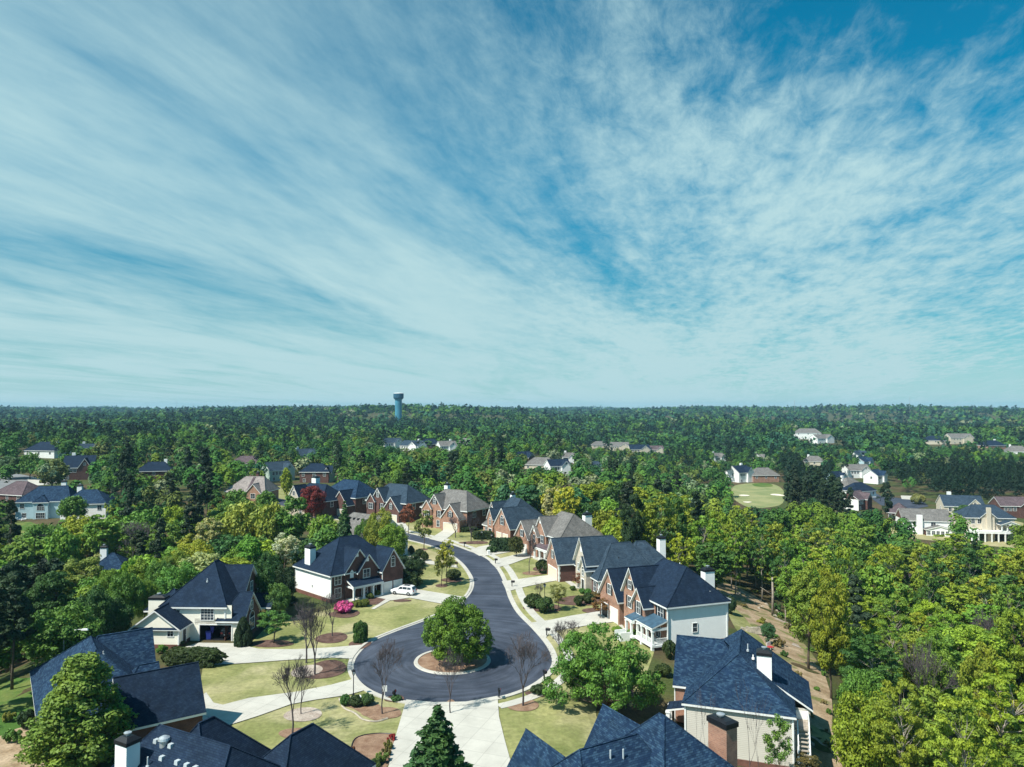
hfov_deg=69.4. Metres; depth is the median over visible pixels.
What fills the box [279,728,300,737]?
mulch bed
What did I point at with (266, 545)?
tree
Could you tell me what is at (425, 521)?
tree
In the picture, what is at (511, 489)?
tree
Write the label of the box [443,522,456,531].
garage door
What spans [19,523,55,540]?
tree
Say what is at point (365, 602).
shrub
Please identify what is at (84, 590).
tree
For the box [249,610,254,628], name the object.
window
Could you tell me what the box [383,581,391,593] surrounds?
garage door
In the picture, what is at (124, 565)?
tree
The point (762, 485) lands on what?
fairway
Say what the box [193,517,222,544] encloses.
tree
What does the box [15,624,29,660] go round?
tree
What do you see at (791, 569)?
tree
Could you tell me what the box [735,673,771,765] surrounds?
bare tree
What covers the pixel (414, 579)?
shrub
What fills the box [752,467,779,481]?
house
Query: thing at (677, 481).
pine tree
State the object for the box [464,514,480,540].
bare tree
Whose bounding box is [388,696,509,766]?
driveway
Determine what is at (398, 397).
water tower
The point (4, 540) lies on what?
tree
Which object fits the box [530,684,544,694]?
shrub
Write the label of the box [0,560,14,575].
tree
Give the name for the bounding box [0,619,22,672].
tree
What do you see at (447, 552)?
tree
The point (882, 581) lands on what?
tree
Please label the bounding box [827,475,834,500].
pine tree
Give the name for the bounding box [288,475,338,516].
red tree house
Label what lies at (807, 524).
tree
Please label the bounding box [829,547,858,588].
tree
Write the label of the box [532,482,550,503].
tree
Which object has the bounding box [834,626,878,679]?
tree
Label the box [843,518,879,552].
tree
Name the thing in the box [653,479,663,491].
pine tree
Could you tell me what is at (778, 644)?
scrub
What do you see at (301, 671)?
bare tree
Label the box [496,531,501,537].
garage door
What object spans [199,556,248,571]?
tree
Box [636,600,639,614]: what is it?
window
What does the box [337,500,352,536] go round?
conifer tree
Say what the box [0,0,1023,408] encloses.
sky
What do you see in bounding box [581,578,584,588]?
door
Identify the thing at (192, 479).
pine tree
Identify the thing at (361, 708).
mulch bed
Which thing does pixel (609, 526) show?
tree
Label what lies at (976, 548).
pine tree
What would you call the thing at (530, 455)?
house
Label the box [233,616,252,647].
shrub
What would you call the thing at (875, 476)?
house
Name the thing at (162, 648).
shrub
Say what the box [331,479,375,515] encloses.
pediment house
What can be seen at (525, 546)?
garage door
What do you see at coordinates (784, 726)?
tree
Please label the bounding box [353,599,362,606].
shrub
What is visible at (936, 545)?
tree
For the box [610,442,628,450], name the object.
house
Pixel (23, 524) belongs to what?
lawn
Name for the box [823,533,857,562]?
tree
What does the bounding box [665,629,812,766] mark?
beige sided house
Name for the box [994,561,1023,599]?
tree
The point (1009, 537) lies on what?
shrub
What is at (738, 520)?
tree
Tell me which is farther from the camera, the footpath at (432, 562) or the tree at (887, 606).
the footpath at (432, 562)
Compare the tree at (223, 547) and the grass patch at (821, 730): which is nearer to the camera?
the grass patch at (821, 730)
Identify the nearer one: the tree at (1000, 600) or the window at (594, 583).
the tree at (1000, 600)
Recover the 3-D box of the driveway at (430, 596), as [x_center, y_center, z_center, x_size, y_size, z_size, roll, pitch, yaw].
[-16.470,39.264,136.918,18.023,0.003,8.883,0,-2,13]
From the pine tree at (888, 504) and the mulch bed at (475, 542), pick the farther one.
the pine tree at (888, 504)
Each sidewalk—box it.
[28,477,56,484]
[407,530,574,708]
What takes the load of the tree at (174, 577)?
on the ground at (24, 667)
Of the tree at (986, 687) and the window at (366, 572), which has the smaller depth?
the tree at (986, 687)
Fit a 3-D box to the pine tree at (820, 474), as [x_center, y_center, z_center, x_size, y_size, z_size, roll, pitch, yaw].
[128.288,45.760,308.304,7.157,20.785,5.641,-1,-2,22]
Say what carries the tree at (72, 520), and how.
on the ground at (24, 667)
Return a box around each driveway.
[176,643,360,664]
[203,674,362,724]
[378,589,464,602]
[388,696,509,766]
[397,522,407,530]
[430,530,453,541]
[471,545,510,555]
[490,553,533,567]
[502,575,555,590]
[532,611,612,636]
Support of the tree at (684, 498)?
on the ground at (24, 667)
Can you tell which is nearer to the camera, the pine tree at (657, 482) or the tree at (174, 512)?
the tree at (174, 512)
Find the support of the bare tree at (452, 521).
on the lawn at (565, 729)
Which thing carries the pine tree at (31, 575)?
on the ground at (24, 667)
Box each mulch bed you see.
[251,640,293,646]
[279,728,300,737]
[283,707,321,720]
[291,665,322,676]
[309,660,346,678]
[315,632,346,642]
[329,610,359,617]
[346,696,381,719]
[349,641,370,648]
[350,597,384,604]
[353,734,393,766]
[361,707,400,717]
[394,599,410,601]
[418,652,486,671]
[435,584,447,586]
[442,578,461,581]
[459,541,487,543]
[508,700,538,710]
[522,571,544,574]
[523,604,560,611]
[556,595,599,604]
[582,608,599,612]
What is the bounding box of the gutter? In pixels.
[351,533,554,700]
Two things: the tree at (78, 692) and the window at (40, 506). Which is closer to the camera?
the tree at (78, 692)
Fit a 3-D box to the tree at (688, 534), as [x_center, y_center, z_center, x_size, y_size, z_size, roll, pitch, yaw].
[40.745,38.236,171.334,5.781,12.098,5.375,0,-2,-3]
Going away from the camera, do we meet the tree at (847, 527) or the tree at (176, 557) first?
the tree at (176, 557)
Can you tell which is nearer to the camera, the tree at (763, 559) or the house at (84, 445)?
the tree at (763, 559)
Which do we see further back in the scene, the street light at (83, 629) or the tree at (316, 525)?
the tree at (316, 525)
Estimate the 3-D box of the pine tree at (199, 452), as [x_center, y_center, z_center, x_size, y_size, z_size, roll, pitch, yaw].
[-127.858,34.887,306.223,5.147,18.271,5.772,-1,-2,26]
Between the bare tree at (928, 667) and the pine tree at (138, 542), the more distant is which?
the pine tree at (138, 542)
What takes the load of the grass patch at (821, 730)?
on the path at (821, 719)
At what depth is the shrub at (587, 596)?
131.21 m
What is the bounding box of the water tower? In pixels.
[393,393,403,418]
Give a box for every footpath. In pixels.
[371,599,389,608]
[407,555,457,567]
[565,581,579,588]
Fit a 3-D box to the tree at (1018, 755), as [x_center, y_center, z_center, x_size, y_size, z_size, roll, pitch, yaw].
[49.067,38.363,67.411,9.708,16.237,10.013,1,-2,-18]
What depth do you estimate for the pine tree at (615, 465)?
334.01 m
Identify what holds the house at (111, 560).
on the ground at (24, 667)
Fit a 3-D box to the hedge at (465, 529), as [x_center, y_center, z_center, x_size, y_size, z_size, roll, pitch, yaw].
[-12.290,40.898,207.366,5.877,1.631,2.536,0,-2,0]
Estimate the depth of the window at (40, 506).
228.79 m
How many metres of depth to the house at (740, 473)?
453.24 m
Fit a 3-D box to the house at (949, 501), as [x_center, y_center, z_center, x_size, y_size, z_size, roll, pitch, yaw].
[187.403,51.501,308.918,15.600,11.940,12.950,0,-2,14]
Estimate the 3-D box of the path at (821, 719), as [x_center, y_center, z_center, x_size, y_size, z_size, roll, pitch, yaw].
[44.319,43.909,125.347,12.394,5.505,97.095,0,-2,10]
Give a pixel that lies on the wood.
(110, 431)
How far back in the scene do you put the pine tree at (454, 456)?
275.31 m
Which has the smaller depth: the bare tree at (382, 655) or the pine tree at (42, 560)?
the bare tree at (382, 655)
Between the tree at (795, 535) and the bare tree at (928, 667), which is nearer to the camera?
the bare tree at (928, 667)
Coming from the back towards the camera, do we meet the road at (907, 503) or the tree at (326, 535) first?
the road at (907, 503)
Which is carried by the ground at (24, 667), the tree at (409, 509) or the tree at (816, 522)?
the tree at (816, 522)
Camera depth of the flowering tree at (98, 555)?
152.84 m
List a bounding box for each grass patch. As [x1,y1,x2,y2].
[791,662,810,669]
[810,724,825,741]
[810,736,825,752]
[810,737,830,752]
[816,729,831,740]
[822,732,835,743]
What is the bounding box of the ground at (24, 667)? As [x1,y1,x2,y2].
[0,409,1023,766]
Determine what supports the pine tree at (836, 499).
on the ground at (24, 667)
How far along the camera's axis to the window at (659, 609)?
109.14 m
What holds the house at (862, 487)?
on the ground at (24, 667)
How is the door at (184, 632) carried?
in the cream house at (218, 594)
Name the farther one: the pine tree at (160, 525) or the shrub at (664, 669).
the pine tree at (160, 525)
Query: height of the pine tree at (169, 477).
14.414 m
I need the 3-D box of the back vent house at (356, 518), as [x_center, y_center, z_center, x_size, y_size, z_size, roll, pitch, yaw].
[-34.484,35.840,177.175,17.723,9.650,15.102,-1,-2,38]
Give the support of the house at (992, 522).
on the ground at (24, 667)
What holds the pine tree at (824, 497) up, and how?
on the ground at (24, 667)
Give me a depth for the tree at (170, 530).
186.13 m
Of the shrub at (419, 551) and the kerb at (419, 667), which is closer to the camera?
the kerb at (419, 667)
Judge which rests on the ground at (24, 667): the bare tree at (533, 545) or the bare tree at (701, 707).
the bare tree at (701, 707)
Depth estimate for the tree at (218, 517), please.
180.16 m
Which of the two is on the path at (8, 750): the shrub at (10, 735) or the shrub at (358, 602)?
the shrub at (10, 735)
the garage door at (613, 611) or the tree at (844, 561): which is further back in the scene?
the tree at (844, 561)
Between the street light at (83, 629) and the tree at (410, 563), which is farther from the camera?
the tree at (410, 563)
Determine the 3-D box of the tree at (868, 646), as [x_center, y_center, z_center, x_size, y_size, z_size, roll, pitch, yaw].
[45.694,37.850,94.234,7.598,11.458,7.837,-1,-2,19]
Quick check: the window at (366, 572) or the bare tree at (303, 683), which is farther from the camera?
the window at (366, 572)
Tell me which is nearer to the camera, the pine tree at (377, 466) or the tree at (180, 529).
the tree at (180, 529)
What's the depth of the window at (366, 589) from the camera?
136.32 m
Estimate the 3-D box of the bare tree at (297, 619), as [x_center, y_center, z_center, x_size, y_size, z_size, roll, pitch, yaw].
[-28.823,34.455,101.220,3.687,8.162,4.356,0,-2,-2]
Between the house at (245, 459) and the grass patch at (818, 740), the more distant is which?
the house at (245, 459)
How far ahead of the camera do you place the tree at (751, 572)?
179.50 m
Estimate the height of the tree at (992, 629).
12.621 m
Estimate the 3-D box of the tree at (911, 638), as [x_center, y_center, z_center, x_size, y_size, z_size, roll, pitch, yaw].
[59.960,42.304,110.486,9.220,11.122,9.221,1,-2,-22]
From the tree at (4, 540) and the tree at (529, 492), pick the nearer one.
the tree at (4, 540)
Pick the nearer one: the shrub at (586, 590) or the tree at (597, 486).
the shrub at (586, 590)
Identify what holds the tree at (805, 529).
on the ground at (24, 667)
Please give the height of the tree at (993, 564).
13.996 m
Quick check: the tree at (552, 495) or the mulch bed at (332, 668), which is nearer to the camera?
the mulch bed at (332, 668)
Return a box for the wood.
[0,402,1023,550]
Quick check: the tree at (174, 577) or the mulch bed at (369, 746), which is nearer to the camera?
the mulch bed at (369, 746)
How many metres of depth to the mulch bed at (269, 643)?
109.27 m
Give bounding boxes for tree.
[0,456,20,477]
[0,517,7,545]
[0,527,9,551]
[0,536,36,565]
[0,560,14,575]
[0,564,18,672]
[0,567,21,645]
[0,570,35,673]
[0,575,37,689]
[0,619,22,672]
[3,499,23,550]
[6,559,32,595]
[14,651,139,766]
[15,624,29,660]
[16,600,104,665]
[17,452,41,478]
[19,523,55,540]
[20,565,30,590]
[21,537,47,563]
[22,570,76,623]
[24,565,38,591]
[32,459,70,485]
[32,563,58,601]
[33,557,47,583]
[43,527,82,564]
[45,556,68,607]
[55,557,109,594]
[56,495,88,518]
[61,515,93,526]
[64,521,98,555]
[67,584,100,602]
[72,583,115,635]
[73,576,97,590]
[78,547,85,558]
[80,514,122,554]
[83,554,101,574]
[92,568,119,588]
[96,515,123,552]
[103,596,133,633]
[105,570,145,630]
[110,451,130,493]
[115,537,136,557]
[116,509,158,541]
[117,522,154,556]
[117,554,158,577]
[118,473,139,516]
[120,529,152,566]
[123,442,135,472]
[127,446,136,471]
[127,557,147,580]
[133,579,159,617]
[143,533,171,557]
[144,559,170,596]
[148,518,166,560]
[149,521,180,554]
[152,543,192,559]
[154,560,200,593]
[162,505,184,526]
[163,549,190,567]
[164,473,181,500]
[170,515,197,543]
[171,538,214,563]
[176,533,196,545]
[178,551,222,577]
[179,503,197,536]
[180,446,192,488]
[185,474,203,515]
[192,483,209,521]
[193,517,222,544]
[197,446,205,465]
[197,466,219,513]
[198,448,212,504]
[198,514,225,540]
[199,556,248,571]
[206,533,243,555]
[207,505,230,518]
[216,500,234,507]
[220,489,250,506]
[220,500,261,537]
[220,557,250,563]
[222,547,243,559]
[235,533,264,565]
[251,558,275,616]
[254,501,283,543]
[255,490,277,507]
[256,534,270,543]
[257,610,290,642]
[259,539,298,567]
[261,550,281,572]
[264,582,290,620]
[272,495,309,540]
[272,532,300,567]
[272,654,313,732]
[274,564,297,595]
[280,467,292,494]
[288,512,309,534]
[291,604,318,662]
[294,599,330,674]
[294,661,316,713]
[295,538,317,561]
[299,485,326,518]
[306,514,337,540]
[311,524,338,550]
[315,587,347,635]
[332,444,343,472]
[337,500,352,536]
[348,451,355,468]
[354,518,367,540]
[357,451,369,470]
[363,507,391,545]
[367,458,384,488]
[370,635,403,713]
[377,522,408,557]
[399,463,415,484]
[399,503,416,532]
[400,554,426,576]
[403,704,473,766]
[413,510,433,548]
[421,595,494,664]
[428,460,440,492]
[434,549,449,585]
[434,644,465,712]
[437,540,454,583]
[442,451,459,482]
[448,515,464,537]
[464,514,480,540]
[488,447,495,467]
[490,479,503,503]
[490,484,518,501]
[493,443,504,467]
[493,484,511,500]
[505,629,553,705]
[508,536,524,555]
[514,484,542,511]
[525,532,536,573]
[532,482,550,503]
[534,582,543,593]
[538,488,555,515]
[542,487,560,515]
[542,622,665,711]
[549,584,566,609]
[550,621,567,652]
[552,487,581,515]
[555,487,589,512]
[561,620,579,631]
[563,658,595,700]
[573,573,579,582]
[577,501,605,524]
[579,482,602,512]
[579,484,600,504]
[591,595,608,617]
[592,509,615,532]
[596,485,618,503]
[600,497,619,519]
[601,514,619,534]
[606,458,612,473]
[610,510,646,541]
[611,459,621,480]
[613,481,633,507]
[614,481,634,517]
[619,493,645,543]
[626,471,635,491]
[629,460,636,480]
[631,500,652,539]
[633,486,648,502]
[641,495,679,556]
[647,493,676,529]
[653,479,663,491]
[654,506,676,557]
[657,495,687,559]
[661,479,672,493]
[664,492,678,499]
[666,532,696,567]
[672,470,680,490]
[674,500,692,515]
[675,497,694,510]
[677,511,694,539]
[681,523,699,565]
[688,515,723,560]
[689,491,705,568]
[693,541,736,588]
[693,683,706,737]
[697,692,714,740]
[699,508,721,547]
[704,509,734,581]
[721,519,743,587]
[722,531,749,594]
[729,505,758,530]
[729,509,747,528]
[732,513,750,585]
[733,521,748,578]
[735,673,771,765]
[741,540,769,587]
[744,526,763,578]
[747,693,762,766]
[749,525,774,598]
[756,541,786,597]
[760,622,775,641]
[762,507,791,539]
[762,714,793,766]
[763,521,788,556]
[767,560,790,599]
[769,542,799,621]
[771,532,798,557]
[774,539,797,557]
[775,559,820,616]
[782,472,792,500]
[785,486,798,524]
[785,563,827,668]
[789,476,800,527]
[791,464,800,480]
[791,533,800,555]
[791,543,814,562]
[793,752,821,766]
[794,527,819,546]
[796,527,828,558]
[796,582,831,622]
[799,486,810,514]
[800,475,815,499]
[802,519,817,541]
[805,520,818,536]
[806,527,845,563]
[806,561,835,592]
[807,569,850,699]
[811,545,836,570]
[812,474,818,493]
[812,489,821,508]
[812,523,833,548]
[816,468,827,493]
[818,481,830,507]
[819,507,837,539]
[820,481,831,502]
[821,595,881,640]
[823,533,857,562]
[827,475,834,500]
[829,481,843,503]
[829,486,839,510]
[829,517,848,530]
[829,529,865,568]
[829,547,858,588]
[829,547,866,574]
[830,555,863,606]
[830,690,912,766]
[832,493,842,516]
[834,477,844,500]
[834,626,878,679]
[835,521,861,551]
[836,492,848,513]
[836,574,862,627]
[836,668,894,715]
[838,633,903,693]
[843,487,853,513]
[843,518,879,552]
[846,574,871,638]
[850,696,898,765]
[851,595,898,660]
[854,541,885,552]
[855,549,877,567]
[858,564,895,617]
[860,561,877,586]
[867,545,905,592]
[868,593,916,640]
[870,676,928,766]
[873,582,917,631]
[874,620,910,679]
[878,630,926,693]
[881,483,895,519]
[882,544,907,578]
[882,556,910,592]
[887,684,989,766]
[890,539,924,577]
[891,580,910,612]
[896,636,959,719]
[899,542,927,567]
[902,612,934,636]
[905,562,951,603]
[907,543,935,568]
[909,544,941,577]
[909,599,951,634]
[910,569,936,613]
[913,572,946,622]
[913,630,965,695]
[914,649,961,707]
[915,551,949,602]
[922,613,963,647]
[922,685,1004,766]
[925,542,951,582]
[930,533,970,554]
[931,605,958,637]
[935,554,968,592]
[936,541,956,573]
[936,584,977,627]
[939,624,1006,697]
[948,547,989,586]
[952,505,967,511]
[956,571,980,601]
[956,641,1014,748]
[959,575,1006,615]
[960,608,1015,630]
[962,603,1019,640]
[962,659,1023,766]
[965,540,984,575]
[965,540,996,564]
[968,574,999,626]
[970,624,1007,679]
[974,658,1018,707]
[975,550,994,573]
[975,575,1023,627]
[977,544,995,577]
[985,716,1023,766]
[989,547,1023,573]
[990,584,1023,640]
[991,605,1023,722]
[994,549,1023,605]
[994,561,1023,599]
[1006,535,1023,552]
[1010,690,1023,751]
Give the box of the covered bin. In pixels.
[205,626,214,638]
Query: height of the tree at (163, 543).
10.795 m
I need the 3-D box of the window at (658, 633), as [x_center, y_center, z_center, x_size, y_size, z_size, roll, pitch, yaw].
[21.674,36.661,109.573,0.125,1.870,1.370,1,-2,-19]
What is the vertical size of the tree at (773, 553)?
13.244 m
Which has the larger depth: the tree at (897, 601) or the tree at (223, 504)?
the tree at (223, 504)
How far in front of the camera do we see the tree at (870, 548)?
184.42 m
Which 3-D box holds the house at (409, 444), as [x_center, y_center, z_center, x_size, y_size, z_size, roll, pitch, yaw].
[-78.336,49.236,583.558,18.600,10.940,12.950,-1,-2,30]
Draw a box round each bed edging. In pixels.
[339,698,387,721]
[351,733,391,746]
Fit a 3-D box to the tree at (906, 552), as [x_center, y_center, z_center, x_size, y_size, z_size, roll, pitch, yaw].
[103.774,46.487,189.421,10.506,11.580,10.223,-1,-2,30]
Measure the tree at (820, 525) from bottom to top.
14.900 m
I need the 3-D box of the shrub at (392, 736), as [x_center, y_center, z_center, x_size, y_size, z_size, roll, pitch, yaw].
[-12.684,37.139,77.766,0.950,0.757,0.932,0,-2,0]
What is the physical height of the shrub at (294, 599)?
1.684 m
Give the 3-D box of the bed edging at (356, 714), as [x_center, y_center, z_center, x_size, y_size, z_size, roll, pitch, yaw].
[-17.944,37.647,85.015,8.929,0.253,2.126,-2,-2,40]
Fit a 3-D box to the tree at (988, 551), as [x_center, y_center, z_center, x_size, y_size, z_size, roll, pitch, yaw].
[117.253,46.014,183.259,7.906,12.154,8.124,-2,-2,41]
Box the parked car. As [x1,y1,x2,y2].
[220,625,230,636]
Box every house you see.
[0,481,37,500]
[15,479,76,519]
[23,440,70,457]
[29,627,205,752]
[58,483,115,518]
[63,453,96,479]
[78,442,99,455]
[85,544,126,574]
[111,716,375,766]
[128,559,273,647]
[136,459,174,479]
[224,472,279,504]
[235,456,257,463]
[260,461,295,481]
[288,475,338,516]
[292,534,404,602]
[296,447,315,459]
[299,463,330,482]
[326,465,334,482]
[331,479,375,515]
[337,512,409,554]
[365,483,430,522]
[383,438,402,448]
[399,439,426,450]
[420,482,489,532]
[423,439,437,448]
[436,439,457,451]
[482,491,543,538]
[507,704,738,766]
[514,511,602,560]
[516,451,534,462]
[525,457,550,468]
[543,459,570,473]
[545,534,665,597]
[589,461,601,471]
[591,441,608,448]
[597,558,730,650]
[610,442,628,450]
[626,444,650,452]
[650,446,663,453]
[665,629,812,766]
[713,451,725,461]
[725,463,754,482]
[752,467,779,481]
[803,454,823,465]
[826,471,847,478]
[840,476,858,486]
[841,464,870,477]
[842,482,876,497]
[845,490,872,510]
[848,449,866,457]
[856,456,873,466]
[863,469,887,483]
[887,503,906,520]
[895,508,953,535]
[924,436,946,443]
[935,491,984,518]
[944,433,973,443]
[951,504,1020,541]
[977,439,1006,448]
[988,496,1023,517]
[1003,444,1023,453]
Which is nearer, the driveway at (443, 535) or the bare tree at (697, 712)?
the bare tree at (697, 712)
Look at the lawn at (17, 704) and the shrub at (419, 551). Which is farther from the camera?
the shrub at (419, 551)
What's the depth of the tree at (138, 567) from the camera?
129.23 m
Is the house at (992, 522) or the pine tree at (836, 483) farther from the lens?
the pine tree at (836, 483)
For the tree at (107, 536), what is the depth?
181.49 m
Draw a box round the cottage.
[562,451,574,462]
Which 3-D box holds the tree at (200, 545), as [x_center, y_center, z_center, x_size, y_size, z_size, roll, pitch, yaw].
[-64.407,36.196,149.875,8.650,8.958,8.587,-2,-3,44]
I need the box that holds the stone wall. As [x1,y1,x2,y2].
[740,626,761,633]
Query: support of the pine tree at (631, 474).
on the ground at (24, 667)
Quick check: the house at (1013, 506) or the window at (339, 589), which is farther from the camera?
the house at (1013, 506)
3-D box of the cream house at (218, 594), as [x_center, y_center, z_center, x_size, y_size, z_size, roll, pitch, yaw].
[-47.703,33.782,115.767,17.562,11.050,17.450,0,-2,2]
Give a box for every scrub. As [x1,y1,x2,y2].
[769,603,780,609]
[772,640,781,647]
[777,638,785,644]
[780,650,788,656]
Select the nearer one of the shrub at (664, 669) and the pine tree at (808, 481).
the shrub at (664, 669)
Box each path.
[0,725,46,766]
[716,583,841,766]
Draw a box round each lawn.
[0,521,36,554]
[0,677,33,735]
[201,486,653,766]
[406,544,457,565]
[728,609,766,646]
[891,521,1023,547]
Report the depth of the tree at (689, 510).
197.00 m
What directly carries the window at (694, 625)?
in the porch house at (658, 604)
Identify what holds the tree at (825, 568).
on the ground at (24, 667)
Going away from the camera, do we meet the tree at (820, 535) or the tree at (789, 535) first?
the tree at (820, 535)
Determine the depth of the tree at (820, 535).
175.59 m
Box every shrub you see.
[1,711,16,721]
[1,728,22,741]
[16,708,35,728]
[156,644,168,652]
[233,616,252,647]
[287,596,298,605]
[340,693,349,705]
[347,694,362,706]
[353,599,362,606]
[353,620,367,643]
[361,598,369,606]
[361,693,374,705]
[366,592,373,598]
[371,758,380,766]
[374,590,380,594]
[375,751,388,761]
[381,746,390,753]
[383,740,392,748]
[387,733,394,740]
[390,694,401,701]
[403,573,422,585]
[408,545,414,553]
[415,548,423,555]
[421,551,428,560]
[447,569,461,579]
[486,546,497,551]
[524,593,542,607]
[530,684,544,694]
[534,596,553,612]
[535,559,547,573]
[573,595,583,605]
[583,592,593,603]
[584,588,591,592]
[591,590,599,598]
[611,626,622,630]
[654,663,671,676]
[662,639,675,659]
[727,595,736,613]
[910,493,925,503]
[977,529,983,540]
[1007,534,1018,543]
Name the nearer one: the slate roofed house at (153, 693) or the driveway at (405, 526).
the slate roofed house at (153, 693)
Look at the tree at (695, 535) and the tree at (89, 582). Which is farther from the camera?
the tree at (695, 535)
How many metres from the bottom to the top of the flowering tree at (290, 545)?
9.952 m
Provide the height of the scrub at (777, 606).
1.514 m
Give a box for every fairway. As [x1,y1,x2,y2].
[731,483,783,507]
[752,483,772,486]
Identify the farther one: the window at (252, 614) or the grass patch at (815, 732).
the window at (252, 614)
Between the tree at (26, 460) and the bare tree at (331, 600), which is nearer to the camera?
the bare tree at (331, 600)
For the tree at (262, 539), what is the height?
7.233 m
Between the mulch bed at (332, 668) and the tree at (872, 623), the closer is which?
the mulch bed at (332, 668)
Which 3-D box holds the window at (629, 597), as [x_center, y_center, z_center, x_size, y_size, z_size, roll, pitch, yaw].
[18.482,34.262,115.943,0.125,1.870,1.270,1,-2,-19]
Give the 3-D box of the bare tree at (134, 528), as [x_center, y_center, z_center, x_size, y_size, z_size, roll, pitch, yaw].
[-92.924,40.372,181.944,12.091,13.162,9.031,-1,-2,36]
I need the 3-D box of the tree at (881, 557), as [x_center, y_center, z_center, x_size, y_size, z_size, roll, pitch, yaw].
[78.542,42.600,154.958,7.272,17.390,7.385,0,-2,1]
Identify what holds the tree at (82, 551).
on the ground at (24, 667)
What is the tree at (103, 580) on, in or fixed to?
on the ground at (24, 667)
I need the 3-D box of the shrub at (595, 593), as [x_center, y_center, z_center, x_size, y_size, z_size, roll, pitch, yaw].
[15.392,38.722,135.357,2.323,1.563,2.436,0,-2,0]
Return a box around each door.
[182,628,186,640]
[337,509,342,515]
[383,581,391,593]
[392,515,396,522]
[393,579,401,587]
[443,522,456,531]
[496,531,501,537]
[521,544,526,553]
[548,564,556,580]
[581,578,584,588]
[610,606,617,624]
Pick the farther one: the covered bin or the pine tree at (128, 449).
the pine tree at (128, 449)
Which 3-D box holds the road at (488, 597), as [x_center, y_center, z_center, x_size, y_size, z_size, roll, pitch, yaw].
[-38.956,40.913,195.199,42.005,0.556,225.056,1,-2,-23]
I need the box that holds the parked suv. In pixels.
[390,584,416,595]
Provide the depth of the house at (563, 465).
396.94 m
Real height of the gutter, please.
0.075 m
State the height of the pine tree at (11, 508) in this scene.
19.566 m
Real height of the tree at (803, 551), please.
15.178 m
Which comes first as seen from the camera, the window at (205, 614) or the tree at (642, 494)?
the window at (205, 614)
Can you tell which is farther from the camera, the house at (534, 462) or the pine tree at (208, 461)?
the house at (534, 462)
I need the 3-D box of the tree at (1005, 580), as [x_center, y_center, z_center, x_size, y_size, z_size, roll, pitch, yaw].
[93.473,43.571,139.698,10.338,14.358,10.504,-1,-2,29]
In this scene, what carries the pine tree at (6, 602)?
on the ground at (24, 667)
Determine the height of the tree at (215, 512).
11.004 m
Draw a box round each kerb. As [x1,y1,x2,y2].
[334,518,557,705]
[414,650,490,674]
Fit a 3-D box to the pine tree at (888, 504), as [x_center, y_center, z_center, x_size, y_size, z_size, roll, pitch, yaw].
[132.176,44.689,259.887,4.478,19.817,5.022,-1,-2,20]
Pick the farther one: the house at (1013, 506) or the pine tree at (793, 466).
the pine tree at (793, 466)
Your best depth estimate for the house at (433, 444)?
607.11 m
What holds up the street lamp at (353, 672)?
on the mulch bed at (361, 708)
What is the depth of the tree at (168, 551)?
171.46 m
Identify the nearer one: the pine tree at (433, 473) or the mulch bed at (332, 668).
the mulch bed at (332, 668)
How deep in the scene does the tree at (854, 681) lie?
87.62 m
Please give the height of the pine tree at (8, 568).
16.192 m
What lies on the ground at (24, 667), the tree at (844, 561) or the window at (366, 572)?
the tree at (844, 561)
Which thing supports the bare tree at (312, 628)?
on the mulch bed at (318, 668)
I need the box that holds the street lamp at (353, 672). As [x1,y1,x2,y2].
[351,669,354,694]
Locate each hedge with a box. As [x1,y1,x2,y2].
[160,646,228,667]
[460,526,478,531]
[472,530,494,539]
[489,537,510,551]
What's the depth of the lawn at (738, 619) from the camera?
132.11 m
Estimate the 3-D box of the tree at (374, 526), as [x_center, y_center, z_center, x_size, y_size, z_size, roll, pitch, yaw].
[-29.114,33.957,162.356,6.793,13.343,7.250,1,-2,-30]
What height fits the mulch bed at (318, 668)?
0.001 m
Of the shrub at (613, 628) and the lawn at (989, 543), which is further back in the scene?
the lawn at (989, 543)
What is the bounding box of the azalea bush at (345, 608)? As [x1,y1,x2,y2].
[333,600,353,612]
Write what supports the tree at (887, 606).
on the ground at (24, 667)
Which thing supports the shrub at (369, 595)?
on the mulch bed at (376, 600)
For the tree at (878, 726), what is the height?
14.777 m
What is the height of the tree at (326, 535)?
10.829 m
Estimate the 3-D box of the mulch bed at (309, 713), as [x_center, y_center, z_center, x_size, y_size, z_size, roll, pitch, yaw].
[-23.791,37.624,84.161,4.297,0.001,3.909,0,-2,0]
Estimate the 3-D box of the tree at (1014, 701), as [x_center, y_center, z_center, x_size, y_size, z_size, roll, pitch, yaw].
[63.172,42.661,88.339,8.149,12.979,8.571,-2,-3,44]
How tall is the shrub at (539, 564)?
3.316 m
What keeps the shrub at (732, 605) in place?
on the lawn at (738, 619)
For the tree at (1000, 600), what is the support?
on the ground at (24, 667)
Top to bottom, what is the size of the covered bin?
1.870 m
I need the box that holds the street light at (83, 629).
[63,628,88,649]
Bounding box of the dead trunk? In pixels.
[762,570,773,614]
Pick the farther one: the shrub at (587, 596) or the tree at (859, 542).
the tree at (859, 542)
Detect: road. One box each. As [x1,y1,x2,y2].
[0,473,32,488]
[278,498,551,701]
[873,494,927,507]
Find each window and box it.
[35,513,44,518]
[36,503,43,509]
[167,631,173,636]
[200,609,213,620]
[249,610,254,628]
[250,580,252,590]
[334,576,340,585]
[334,587,340,598]
[361,587,367,595]
[363,568,369,577]
[391,556,394,566]
[593,581,596,591]
[608,583,610,594]
[628,595,631,608]
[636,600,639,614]
[656,626,660,637]
[657,605,662,617]
[692,622,697,632]

